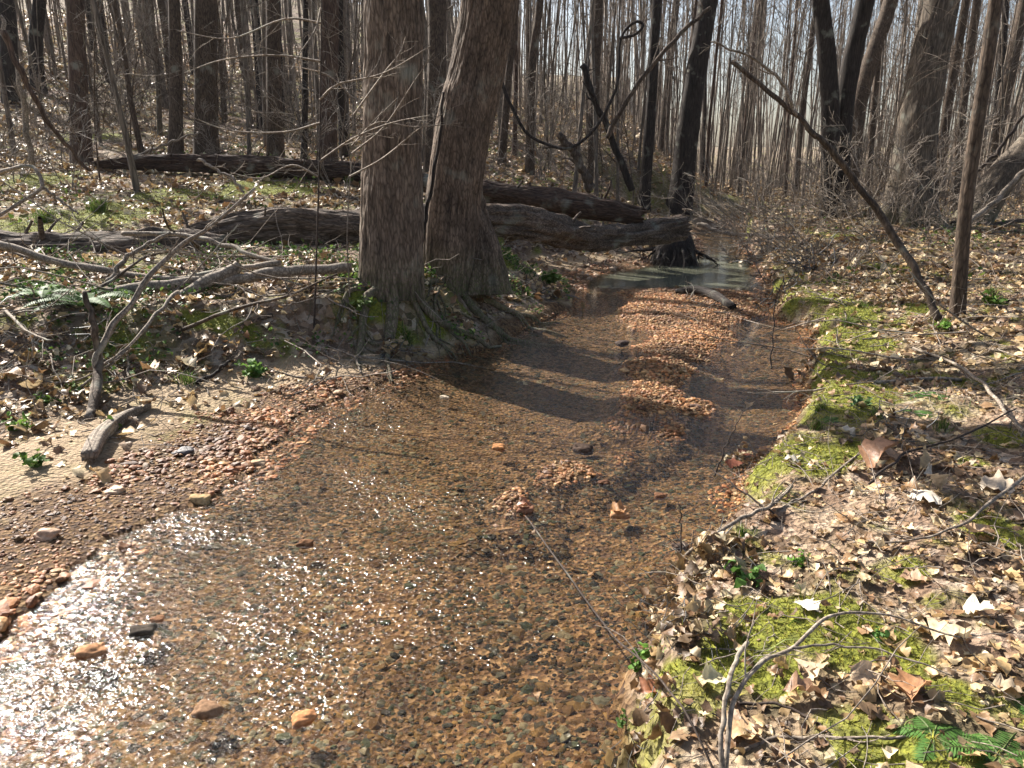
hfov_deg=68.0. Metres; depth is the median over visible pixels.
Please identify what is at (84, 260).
fallen branch
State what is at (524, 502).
dead leaf
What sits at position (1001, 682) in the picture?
dead leaf
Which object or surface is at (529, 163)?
tree
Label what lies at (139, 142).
tree
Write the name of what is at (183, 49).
sapling
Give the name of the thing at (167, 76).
bare shrub
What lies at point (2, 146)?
bare shrub
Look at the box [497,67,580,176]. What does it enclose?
bare shrub
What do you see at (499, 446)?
stone
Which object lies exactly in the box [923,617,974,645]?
dead leaf
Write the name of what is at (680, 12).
sky
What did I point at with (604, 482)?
stone
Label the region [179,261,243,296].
fallen branch
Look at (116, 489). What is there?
stone
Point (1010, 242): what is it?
fallen branch
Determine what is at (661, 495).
stone
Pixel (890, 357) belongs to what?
fallen branch
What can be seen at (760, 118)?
woodland
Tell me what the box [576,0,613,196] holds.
tree
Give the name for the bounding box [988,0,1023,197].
tree
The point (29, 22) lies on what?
tree
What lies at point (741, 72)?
tree
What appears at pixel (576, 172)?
tree
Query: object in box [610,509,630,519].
stone
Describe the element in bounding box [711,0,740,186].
tree
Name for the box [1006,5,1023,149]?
tree
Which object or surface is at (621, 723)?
green plant
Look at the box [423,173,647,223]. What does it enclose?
fallen log
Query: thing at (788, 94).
fallen branch
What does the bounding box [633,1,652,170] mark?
tree
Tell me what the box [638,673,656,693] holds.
dead leaf
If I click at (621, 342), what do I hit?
stone
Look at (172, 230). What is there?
fallen branch
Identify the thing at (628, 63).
tree
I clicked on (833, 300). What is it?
fallen branch
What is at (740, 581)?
green plant
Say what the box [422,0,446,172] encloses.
tree
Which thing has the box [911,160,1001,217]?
bare shrub
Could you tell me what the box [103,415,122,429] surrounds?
green plant
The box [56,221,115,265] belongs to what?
fallen branch
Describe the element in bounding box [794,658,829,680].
dead leaf
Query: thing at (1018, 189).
bare shrub
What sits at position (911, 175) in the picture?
bare shrub
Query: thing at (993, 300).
green plant
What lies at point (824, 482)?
fallen branch
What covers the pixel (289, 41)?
tree
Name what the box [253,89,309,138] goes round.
sapling
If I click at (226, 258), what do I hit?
fallen branch
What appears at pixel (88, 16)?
tree
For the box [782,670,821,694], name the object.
dead leaf
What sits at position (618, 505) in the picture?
dead leaf
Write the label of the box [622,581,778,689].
leaf pile
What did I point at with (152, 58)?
sapling
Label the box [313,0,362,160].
tree
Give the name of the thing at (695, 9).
tree
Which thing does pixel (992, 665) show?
leaf litter
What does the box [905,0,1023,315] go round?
tree
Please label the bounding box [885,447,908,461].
dead leaf
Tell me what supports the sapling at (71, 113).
on the ground at (16, 478)
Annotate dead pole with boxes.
[731,59,942,321]
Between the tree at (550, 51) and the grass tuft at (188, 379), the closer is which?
the grass tuft at (188, 379)
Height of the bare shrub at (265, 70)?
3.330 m
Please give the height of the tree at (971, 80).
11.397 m
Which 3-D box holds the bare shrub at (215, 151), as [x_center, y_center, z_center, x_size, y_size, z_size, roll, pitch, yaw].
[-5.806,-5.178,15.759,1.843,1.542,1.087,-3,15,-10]
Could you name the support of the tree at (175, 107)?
on the ground at (16, 478)
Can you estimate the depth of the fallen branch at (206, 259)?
7.09 m
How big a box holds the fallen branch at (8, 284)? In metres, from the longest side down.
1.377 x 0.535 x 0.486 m
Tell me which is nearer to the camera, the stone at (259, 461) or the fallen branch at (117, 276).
the stone at (259, 461)
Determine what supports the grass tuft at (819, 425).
on the ground at (16, 478)
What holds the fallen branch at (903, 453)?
on the ground at (16, 478)
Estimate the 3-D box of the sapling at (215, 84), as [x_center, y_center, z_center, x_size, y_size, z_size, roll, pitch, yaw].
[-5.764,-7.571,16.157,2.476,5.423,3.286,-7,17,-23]
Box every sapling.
[0,51,109,166]
[32,11,97,132]
[41,0,148,136]
[44,0,165,182]
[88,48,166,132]
[93,0,193,147]
[95,70,150,138]
[138,34,239,127]
[159,0,193,99]
[167,0,435,327]
[180,0,279,153]
[192,83,244,139]
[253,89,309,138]
[264,72,358,186]
[276,27,464,296]
[282,2,352,143]
[309,0,363,69]
[313,0,452,160]
[345,76,361,123]
[446,2,458,67]
[512,19,566,115]
[522,1,585,136]
[550,0,663,204]
[575,115,639,191]
[632,0,717,166]
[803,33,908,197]
[851,140,892,197]
[861,0,983,226]
[921,20,1023,229]
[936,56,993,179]
[939,8,989,155]
[940,63,1009,172]
[944,130,965,182]
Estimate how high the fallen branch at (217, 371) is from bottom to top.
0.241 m
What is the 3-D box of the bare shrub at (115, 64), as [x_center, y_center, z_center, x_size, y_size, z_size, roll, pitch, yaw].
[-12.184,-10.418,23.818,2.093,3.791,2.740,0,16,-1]
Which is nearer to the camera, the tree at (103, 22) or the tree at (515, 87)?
the tree at (515, 87)
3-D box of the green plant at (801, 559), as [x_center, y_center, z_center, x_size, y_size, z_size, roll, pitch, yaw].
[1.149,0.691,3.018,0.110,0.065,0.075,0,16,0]
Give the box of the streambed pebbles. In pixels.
[0,280,810,767]
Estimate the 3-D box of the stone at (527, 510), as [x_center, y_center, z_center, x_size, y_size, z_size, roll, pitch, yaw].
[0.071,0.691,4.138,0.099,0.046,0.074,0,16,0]
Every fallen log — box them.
[0,212,230,253]
[91,145,360,181]
[183,203,691,252]
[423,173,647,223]
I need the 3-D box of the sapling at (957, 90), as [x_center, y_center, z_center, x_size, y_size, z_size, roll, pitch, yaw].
[15.275,-10.051,27.178,3.849,6.982,2.826,-12,20,-36]
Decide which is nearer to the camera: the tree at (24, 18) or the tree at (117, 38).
the tree at (117, 38)
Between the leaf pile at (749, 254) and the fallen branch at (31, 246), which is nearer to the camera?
the fallen branch at (31, 246)
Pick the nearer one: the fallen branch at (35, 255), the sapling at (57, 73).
the fallen branch at (35, 255)
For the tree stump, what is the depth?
14.29 m
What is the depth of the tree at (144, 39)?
30.21 m
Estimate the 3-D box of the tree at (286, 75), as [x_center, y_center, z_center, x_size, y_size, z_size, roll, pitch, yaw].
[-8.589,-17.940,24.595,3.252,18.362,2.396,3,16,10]
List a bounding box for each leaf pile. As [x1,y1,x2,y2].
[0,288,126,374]
[372,333,427,365]
[517,274,584,308]
[589,517,744,630]
[600,671,712,767]
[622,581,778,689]
[645,527,770,620]
[718,436,764,463]
[721,225,811,267]
[744,230,854,258]
[747,268,800,308]
[750,238,866,288]
[784,345,837,381]
[838,397,919,447]
[888,412,963,468]
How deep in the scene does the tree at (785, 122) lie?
42.85 m
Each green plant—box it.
[1,411,32,430]
[12,448,49,467]
[33,392,61,403]
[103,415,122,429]
[234,358,267,377]
[349,296,376,310]
[541,269,560,284]
[616,708,629,730]
[628,648,643,671]
[637,640,666,659]
[724,559,766,587]
[786,548,810,566]
[844,394,872,407]
[872,625,897,641]
[934,318,951,329]
[979,289,1007,307]
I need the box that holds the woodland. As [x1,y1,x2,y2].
[15,0,1023,208]
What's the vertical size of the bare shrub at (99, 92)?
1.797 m
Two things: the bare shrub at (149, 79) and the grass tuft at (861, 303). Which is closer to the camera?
the grass tuft at (861, 303)
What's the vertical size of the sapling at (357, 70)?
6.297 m
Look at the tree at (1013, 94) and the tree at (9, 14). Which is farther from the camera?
the tree at (1013, 94)
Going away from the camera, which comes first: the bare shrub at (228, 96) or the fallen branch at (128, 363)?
the fallen branch at (128, 363)
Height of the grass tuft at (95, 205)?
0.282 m
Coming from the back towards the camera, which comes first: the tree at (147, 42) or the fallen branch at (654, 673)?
the tree at (147, 42)
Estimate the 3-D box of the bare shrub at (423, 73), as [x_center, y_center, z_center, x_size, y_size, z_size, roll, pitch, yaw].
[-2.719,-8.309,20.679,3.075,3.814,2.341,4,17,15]
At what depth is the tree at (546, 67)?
36.19 m
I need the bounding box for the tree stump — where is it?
[617,235,719,287]
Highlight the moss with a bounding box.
[0,171,1023,767]
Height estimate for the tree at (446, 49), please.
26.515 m
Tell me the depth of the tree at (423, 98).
28.82 m
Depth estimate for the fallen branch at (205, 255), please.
8.11 m
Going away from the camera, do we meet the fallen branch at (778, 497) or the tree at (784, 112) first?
the fallen branch at (778, 497)
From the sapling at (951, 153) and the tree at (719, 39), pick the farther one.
the tree at (719, 39)
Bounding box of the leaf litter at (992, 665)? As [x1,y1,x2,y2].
[0,9,1023,767]
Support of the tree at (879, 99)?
on the ground at (16, 478)
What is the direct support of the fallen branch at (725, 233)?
on the ground at (16, 478)
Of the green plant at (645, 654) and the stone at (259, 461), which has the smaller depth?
the green plant at (645, 654)
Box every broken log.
[80,403,152,463]
[675,286,736,309]
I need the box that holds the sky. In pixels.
[349,0,1023,146]
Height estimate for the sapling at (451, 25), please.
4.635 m
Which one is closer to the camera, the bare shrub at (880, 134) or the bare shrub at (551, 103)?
the bare shrub at (551, 103)
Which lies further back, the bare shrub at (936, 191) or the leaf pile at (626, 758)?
the bare shrub at (936, 191)
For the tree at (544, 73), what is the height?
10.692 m
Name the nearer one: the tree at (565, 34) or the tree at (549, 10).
the tree at (549, 10)
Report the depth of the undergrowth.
25.58 m
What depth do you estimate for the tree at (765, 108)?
44.66 m
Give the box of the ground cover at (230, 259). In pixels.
[0,127,1023,392]
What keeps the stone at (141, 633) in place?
in the creek water
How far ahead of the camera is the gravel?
5.22 m
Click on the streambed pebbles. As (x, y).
(556, 732)
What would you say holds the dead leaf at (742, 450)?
on the creek water
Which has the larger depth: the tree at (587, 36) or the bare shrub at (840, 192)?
the tree at (587, 36)
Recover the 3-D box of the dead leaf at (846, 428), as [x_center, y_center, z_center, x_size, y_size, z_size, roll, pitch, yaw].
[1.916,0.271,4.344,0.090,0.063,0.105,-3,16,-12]
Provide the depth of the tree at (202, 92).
16.98 m
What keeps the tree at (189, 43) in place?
on the ground at (16, 478)
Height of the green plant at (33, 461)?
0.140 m
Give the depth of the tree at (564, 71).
34.71 m
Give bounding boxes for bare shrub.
[0,62,71,183]
[0,78,124,188]
[64,66,115,126]
[67,77,138,139]
[88,1,162,110]
[107,0,180,134]
[140,56,193,98]
[185,78,243,119]
[188,97,277,155]
[217,19,265,121]
[223,59,424,189]
[238,33,301,111]
[285,12,351,122]
[286,0,425,160]
[355,27,451,112]
[422,41,501,154]
[485,147,527,180]
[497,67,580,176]
[498,67,596,180]
[520,28,572,128]
[536,44,593,181]
[642,151,781,260]
[693,184,826,280]
[695,152,833,258]
[720,139,819,217]
[753,139,897,242]
[770,107,893,234]
[783,193,899,275]
[813,106,1012,242]
[844,130,956,219]
[854,141,891,203]
[860,90,899,192]
[862,102,995,192]
[886,148,1013,242]
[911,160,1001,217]
[924,174,998,232]
[945,137,1023,220]
[1009,178,1023,202]
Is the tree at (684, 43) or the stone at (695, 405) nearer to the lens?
the stone at (695, 405)
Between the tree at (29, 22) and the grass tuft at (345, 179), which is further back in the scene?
the tree at (29, 22)
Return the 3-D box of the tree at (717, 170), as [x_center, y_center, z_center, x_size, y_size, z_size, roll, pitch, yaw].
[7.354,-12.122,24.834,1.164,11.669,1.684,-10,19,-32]
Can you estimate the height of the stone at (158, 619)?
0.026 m
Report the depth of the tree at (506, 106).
18.16 m
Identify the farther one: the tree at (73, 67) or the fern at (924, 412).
the tree at (73, 67)
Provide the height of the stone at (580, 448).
0.076 m
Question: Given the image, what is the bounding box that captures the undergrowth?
[10,1,1023,219]
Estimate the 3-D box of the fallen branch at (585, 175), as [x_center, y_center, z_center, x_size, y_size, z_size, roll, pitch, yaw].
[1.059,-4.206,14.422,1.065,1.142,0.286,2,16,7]
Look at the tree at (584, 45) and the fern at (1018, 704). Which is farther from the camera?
the tree at (584, 45)
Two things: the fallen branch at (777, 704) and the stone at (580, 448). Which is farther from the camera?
the stone at (580, 448)
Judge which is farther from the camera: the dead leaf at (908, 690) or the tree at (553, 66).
the tree at (553, 66)
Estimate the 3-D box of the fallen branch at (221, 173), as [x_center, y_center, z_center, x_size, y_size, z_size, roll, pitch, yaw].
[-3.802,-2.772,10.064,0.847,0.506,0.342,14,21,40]
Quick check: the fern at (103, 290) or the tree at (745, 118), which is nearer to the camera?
the fern at (103, 290)
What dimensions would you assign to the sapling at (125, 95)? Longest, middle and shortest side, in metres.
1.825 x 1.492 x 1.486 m
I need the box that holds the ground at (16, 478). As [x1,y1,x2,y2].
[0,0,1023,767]
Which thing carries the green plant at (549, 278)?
on the ground at (16, 478)
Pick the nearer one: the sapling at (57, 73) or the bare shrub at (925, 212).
the bare shrub at (925, 212)
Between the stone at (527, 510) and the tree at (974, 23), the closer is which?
the stone at (527, 510)
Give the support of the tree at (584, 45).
on the ground at (16, 478)
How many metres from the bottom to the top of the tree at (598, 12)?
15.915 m
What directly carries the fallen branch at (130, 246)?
on the ground at (16, 478)
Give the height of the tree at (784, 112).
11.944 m
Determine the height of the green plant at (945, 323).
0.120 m
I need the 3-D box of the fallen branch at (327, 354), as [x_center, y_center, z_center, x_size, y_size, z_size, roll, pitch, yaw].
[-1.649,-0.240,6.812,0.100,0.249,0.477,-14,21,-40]
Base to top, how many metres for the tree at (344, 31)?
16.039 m
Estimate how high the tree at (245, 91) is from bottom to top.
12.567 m
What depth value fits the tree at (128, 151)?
12.30 m
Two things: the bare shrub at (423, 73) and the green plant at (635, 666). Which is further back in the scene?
the bare shrub at (423, 73)
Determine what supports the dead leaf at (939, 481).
on the ground at (16, 478)
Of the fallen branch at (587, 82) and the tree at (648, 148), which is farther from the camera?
the tree at (648, 148)
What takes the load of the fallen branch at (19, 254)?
on the ground at (16, 478)
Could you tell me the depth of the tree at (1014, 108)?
17.20 m
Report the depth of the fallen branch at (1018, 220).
17.16 m
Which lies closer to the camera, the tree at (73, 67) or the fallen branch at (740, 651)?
the fallen branch at (740, 651)
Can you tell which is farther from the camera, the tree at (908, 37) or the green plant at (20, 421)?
the tree at (908, 37)
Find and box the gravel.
[0,235,820,669]
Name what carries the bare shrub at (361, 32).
on the ground at (16, 478)
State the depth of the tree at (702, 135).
38.89 m
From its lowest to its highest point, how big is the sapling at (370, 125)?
2.354 m
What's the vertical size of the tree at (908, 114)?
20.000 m
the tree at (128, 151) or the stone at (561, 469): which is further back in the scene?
the tree at (128, 151)
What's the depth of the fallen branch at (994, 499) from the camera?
3.16 m
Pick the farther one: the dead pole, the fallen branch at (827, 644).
the dead pole
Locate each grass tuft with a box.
[8,205,69,222]
[63,194,117,212]
[170,366,200,386]
[339,176,353,183]
[378,318,440,346]
[733,523,762,537]
[799,414,839,430]
[810,394,831,418]
[837,314,862,326]
[846,299,872,307]
[860,402,882,417]
[930,415,965,432]
[983,285,1007,295]
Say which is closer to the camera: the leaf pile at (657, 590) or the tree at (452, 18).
the leaf pile at (657, 590)
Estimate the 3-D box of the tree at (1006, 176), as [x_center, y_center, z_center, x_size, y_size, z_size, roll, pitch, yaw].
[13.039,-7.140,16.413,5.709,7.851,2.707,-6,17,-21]
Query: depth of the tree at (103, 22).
38.50 m
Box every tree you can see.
[0,0,29,103]
[0,53,16,151]
[1,0,66,129]
[17,0,62,60]
[21,0,28,39]
[21,0,65,93]
[30,0,179,191]
[43,14,57,81]
[47,0,105,163]
[53,40,123,145]
[85,0,96,51]
[85,3,110,81]
[87,1,98,72]
[88,0,142,130]
[97,0,167,152]
[98,0,110,52]
[108,0,166,135]
[109,2,122,69]
[122,0,151,86]
[122,0,192,153]
[130,4,151,67]
[142,0,168,109]
[154,0,236,153]
[157,0,168,98]
[182,0,193,73]
[183,0,193,54]
[213,0,272,154]
[217,1,239,119]
[218,0,235,123]
[219,0,241,89]
[221,0,240,75]
[226,0,253,124]
[231,0,293,147]
[234,0,252,88]
[240,0,262,111]
[250,0,262,131]
[253,0,302,156]
[271,0,339,158]
[280,2,285,126]
[281,0,298,138]
[281,1,294,119]
[289,0,318,129]
[305,0,501,381]
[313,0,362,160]
[338,0,357,158]
[343,0,362,138]
[344,48,363,118]
[346,0,358,102]
[346,0,361,132]
[354,0,578,358]
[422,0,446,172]
[422,9,458,161]
[422,78,424,114]
[423,2,446,73]
[423,34,426,85]
[446,5,450,77]
[447,1,452,54]
[448,0,455,33]
[497,0,518,165]
[498,76,521,144]
[511,23,522,158]
[512,0,549,110]
[521,0,529,85]
[523,0,590,171]
[525,0,543,174]
[527,6,558,114]
[528,0,574,170]
[539,0,554,123]
[540,0,562,156]
[541,6,561,111]
[543,12,549,116]
[548,0,590,126]
[556,0,572,119]
[558,0,574,114]
[561,0,605,133]
[564,0,595,191]
[575,0,590,112]
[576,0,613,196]
[587,0,602,182]
[604,0,621,131]
[604,0,629,121]
[604,0,635,200]
[623,0,640,121]
[626,0,665,145]
[631,1,642,116]
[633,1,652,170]
[638,0,661,211]
[646,0,666,152]
[655,1,677,146]
[657,0,678,150]
[659,0,668,53]
[660,0,671,119]
[666,0,717,214]
[667,0,676,152]
[670,9,679,153]
[671,0,687,90]
[688,0,706,131]
[699,79,706,176]
[701,0,728,187]
[701,0,737,189]
[701,48,714,175]
[702,0,727,130]
[710,0,761,177]
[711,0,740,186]
[724,0,758,194]
[727,1,746,186]
[736,0,763,193]
[740,0,774,189]
[745,1,764,179]
[757,5,771,183]
[767,0,790,185]
[767,0,807,194]
[774,25,799,187]
[780,1,799,185]
[781,0,809,196]
[781,0,959,227]
[789,2,811,142]
[791,15,814,189]
[793,2,816,192]
[811,0,840,219]
[838,0,874,214]
[849,0,897,208]
[860,0,889,208]
[861,0,880,165]
[874,2,883,190]
[875,2,892,155]
[875,48,884,133]
[878,6,910,166]
[887,0,912,136]
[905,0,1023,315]
[907,2,910,64]
[917,0,922,26]
[934,0,970,203]
[940,46,953,171]
[943,13,984,193]
[945,39,981,188]
[949,0,980,211]
[952,132,1023,222]
[978,5,1023,156]
[981,0,1023,174]
[982,68,1023,184]
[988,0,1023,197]
[989,0,1009,135]
[1003,41,1023,140]
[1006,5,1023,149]
[1008,49,1023,147]
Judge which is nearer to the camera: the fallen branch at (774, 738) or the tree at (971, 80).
the fallen branch at (774, 738)
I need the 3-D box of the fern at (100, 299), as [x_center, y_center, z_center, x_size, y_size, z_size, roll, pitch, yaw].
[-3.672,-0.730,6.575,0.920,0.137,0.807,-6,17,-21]
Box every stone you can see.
[33,528,60,540]
[74,642,109,663]
[103,485,125,494]
[128,622,157,641]
[150,615,164,622]
[171,446,194,454]
[189,493,210,505]
[191,699,224,719]
[251,459,266,465]
[291,709,317,728]
[296,539,313,548]
[440,395,448,399]
[492,443,504,451]
[516,506,533,514]
[533,329,542,334]
[558,467,570,470]
[572,443,593,455]
[598,479,609,486]
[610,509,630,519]
[615,340,628,346]
[654,492,666,499]
[671,542,688,550]
[690,403,701,407]
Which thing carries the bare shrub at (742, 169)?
on the ground at (16, 478)
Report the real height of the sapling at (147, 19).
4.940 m
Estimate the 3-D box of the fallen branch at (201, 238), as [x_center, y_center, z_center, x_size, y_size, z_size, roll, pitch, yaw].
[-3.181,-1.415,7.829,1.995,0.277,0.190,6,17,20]
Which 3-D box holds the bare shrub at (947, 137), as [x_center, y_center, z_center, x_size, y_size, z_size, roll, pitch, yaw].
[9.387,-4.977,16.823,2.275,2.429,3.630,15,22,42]
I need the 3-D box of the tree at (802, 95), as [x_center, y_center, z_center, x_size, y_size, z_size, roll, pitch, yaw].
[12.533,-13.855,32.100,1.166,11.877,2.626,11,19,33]
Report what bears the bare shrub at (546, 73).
on the ground at (16, 478)
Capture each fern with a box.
[6,284,80,299]
[20,291,144,312]
[88,286,133,297]
[819,416,840,422]
[893,715,964,762]
[901,407,931,418]
[903,391,949,400]
[943,727,1023,767]
[1012,690,1023,714]
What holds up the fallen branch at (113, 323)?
on the ground at (16, 478)
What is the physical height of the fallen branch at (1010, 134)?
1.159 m
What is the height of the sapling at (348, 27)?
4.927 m
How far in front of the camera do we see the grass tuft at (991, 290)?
8.09 m
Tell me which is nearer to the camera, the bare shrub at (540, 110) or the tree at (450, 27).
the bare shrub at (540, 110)
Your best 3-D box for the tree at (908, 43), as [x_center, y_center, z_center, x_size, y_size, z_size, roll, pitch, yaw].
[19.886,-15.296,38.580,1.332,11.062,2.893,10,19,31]
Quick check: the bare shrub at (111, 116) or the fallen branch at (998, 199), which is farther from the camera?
the bare shrub at (111, 116)
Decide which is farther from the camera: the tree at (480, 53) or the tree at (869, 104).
the tree at (869, 104)
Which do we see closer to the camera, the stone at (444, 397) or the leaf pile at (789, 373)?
the stone at (444, 397)
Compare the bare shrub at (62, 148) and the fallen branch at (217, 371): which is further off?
the bare shrub at (62, 148)
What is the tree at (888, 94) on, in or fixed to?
on the ground at (16, 478)
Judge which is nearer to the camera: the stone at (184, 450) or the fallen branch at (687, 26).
the stone at (184, 450)
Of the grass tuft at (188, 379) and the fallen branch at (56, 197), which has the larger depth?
the fallen branch at (56, 197)
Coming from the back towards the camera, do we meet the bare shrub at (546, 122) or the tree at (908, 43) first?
the tree at (908, 43)
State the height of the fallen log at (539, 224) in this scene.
0.876 m
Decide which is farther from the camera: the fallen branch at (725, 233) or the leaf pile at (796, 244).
the fallen branch at (725, 233)
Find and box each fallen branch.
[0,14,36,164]
[0,30,105,173]
[0,164,44,216]
[0,241,281,279]
[0,249,34,259]
[0,282,40,290]
[1,307,68,368]
[17,228,65,264]
[31,219,106,264]
[43,186,78,214]
[48,242,109,264]
[54,346,127,384]
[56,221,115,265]
[60,313,272,364]
[72,290,179,391]
[76,221,209,296]
[82,290,103,417]
[83,174,265,419]
[91,262,351,295]
[105,231,170,281]
[111,226,145,251]
[121,231,275,260]
[125,348,130,382]
[133,222,217,263]
[135,122,198,154]
[140,175,200,250]
[146,240,283,259]
[155,234,277,265]
[172,224,250,291]
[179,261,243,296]
[181,239,365,331]
[182,353,193,368]
[191,249,227,271]
[195,353,237,383]
[197,155,246,194]
[317,339,345,366]
[423,92,444,243]
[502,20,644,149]
[525,515,713,767]
[540,131,594,193]
[578,46,634,191]
[605,0,711,138]
[667,501,687,552]
[683,477,795,558]
[697,212,813,249]
[698,36,797,117]
[705,464,783,522]
[714,411,743,476]
[718,641,749,767]
[724,587,959,767]
[734,729,968,755]
[738,701,830,734]
[748,345,961,400]
[770,276,783,368]
[775,421,892,511]
[790,643,952,675]
[792,321,913,360]
[815,295,846,305]
[853,475,1023,547]
[868,408,1016,484]
[895,270,991,337]
[912,346,1023,436]
[949,278,990,305]
[950,218,1023,225]
[972,169,1023,222]
[978,114,1023,171]
[993,232,1023,254]
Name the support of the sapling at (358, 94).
on the ground at (16, 478)
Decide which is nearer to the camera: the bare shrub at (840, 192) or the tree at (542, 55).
the bare shrub at (840, 192)
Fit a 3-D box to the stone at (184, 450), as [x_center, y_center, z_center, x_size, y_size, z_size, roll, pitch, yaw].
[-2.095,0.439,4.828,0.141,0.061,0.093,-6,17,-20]
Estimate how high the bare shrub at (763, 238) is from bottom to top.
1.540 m
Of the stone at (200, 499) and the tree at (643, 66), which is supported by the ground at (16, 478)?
the tree at (643, 66)
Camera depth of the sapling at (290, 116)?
13.25 m
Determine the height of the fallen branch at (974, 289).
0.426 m
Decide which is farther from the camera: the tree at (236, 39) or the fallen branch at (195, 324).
the tree at (236, 39)
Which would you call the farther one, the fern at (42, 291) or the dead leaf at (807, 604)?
the fern at (42, 291)
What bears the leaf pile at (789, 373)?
on the ground at (16, 478)
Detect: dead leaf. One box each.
[243,330,250,338]
[517,497,530,506]
[610,500,627,511]
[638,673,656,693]
[701,657,726,683]
[718,711,764,738]
[725,458,743,467]
[737,448,757,456]
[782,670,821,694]
[784,454,799,462]
[794,598,820,612]
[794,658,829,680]
[836,424,855,436]
[849,660,886,688]
[858,437,898,467]
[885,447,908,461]
[886,667,932,699]
[898,568,930,581]
[909,489,941,503]
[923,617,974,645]
[924,463,951,487]
[959,520,994,532]
[962,593,995,613]
[977,469,1022,492]
[987,673,1023,692]
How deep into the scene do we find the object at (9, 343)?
6.09 m
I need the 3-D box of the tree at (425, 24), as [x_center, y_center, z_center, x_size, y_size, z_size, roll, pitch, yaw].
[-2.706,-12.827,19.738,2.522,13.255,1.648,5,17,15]
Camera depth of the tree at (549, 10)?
30.43 m
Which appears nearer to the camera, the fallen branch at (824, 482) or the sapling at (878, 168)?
the fallen branch at (824, 482)
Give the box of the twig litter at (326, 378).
[0,84,1023,767]
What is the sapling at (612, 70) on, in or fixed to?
on the ground at (16, 478)
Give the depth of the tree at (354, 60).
24.34 m
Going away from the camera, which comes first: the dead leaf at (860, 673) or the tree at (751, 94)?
the dead leaf at (860, 673)
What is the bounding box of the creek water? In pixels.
[0,226,812,766]
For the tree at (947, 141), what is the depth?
28.11 m
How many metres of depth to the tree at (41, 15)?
25.34 m
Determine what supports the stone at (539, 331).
on the streambed pebbles
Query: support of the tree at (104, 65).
on the ground at (16, 478)
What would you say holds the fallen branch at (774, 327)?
on the creek water
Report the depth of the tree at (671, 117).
43.57 m
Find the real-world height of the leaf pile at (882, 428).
0.320 m
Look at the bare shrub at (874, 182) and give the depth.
15.95 m
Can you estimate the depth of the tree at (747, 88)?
29.68 m
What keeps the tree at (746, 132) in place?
on the ground at (16, 478)
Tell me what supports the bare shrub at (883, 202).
on the ground at (16, 478)
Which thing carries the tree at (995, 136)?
on the ground at (16, 478)
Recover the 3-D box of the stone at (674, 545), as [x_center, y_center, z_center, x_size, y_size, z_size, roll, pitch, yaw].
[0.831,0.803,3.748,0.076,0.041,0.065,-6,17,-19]
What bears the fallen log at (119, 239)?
on the ground at (16, 478)
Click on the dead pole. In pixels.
(898, 244)
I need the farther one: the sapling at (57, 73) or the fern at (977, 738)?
the sapling at (57, 73)
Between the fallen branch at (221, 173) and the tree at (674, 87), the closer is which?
the fallen branch at (221, 173)
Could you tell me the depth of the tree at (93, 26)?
32.37 m
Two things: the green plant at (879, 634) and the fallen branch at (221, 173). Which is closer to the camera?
the green plant at (879, 634)
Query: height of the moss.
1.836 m
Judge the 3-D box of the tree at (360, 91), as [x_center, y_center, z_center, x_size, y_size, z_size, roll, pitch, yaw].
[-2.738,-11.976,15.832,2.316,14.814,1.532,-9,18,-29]
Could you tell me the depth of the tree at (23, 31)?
18.93 m
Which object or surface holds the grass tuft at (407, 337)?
on the ground at (16, 478)
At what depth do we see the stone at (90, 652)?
2.91 m
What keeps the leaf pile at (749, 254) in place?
on the ground at (16, 478)
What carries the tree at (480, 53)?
on the ground at (16, 478)
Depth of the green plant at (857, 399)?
4.91 m
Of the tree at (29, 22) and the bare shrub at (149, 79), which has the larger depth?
the tree at (29, 22)
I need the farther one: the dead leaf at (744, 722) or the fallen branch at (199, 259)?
the fallen branch at (199, 259)
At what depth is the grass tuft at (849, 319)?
7.59 m
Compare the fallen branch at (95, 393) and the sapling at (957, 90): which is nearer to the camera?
the fallen branch at (95, 393)
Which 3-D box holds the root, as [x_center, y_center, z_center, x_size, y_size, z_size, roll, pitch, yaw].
[-0.257,-1.545,8.338,0.567,1.194,0.563,0,16,0]
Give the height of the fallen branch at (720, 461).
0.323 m
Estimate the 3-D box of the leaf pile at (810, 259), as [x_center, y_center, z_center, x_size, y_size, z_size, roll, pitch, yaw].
[4.582,-1.852,11.679,1.289,0.729,1.505,-11,20,-35]
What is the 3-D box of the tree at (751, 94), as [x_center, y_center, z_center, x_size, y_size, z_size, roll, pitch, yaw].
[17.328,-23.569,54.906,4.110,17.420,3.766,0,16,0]
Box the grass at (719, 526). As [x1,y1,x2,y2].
[5,174,1020,729]
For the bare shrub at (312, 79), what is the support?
on the ground at (16, 478)
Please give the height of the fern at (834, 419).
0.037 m
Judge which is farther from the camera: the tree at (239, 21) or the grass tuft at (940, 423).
the tree at (239, 21)
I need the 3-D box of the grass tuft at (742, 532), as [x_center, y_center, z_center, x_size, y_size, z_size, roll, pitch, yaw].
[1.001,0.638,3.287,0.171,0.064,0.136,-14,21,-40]
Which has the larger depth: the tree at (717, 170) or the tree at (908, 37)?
the tree at (908, 37)
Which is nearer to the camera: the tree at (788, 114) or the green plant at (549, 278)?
the green plant at (549, 278)
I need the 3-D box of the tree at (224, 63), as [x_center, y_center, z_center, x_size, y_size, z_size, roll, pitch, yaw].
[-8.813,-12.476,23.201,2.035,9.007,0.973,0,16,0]

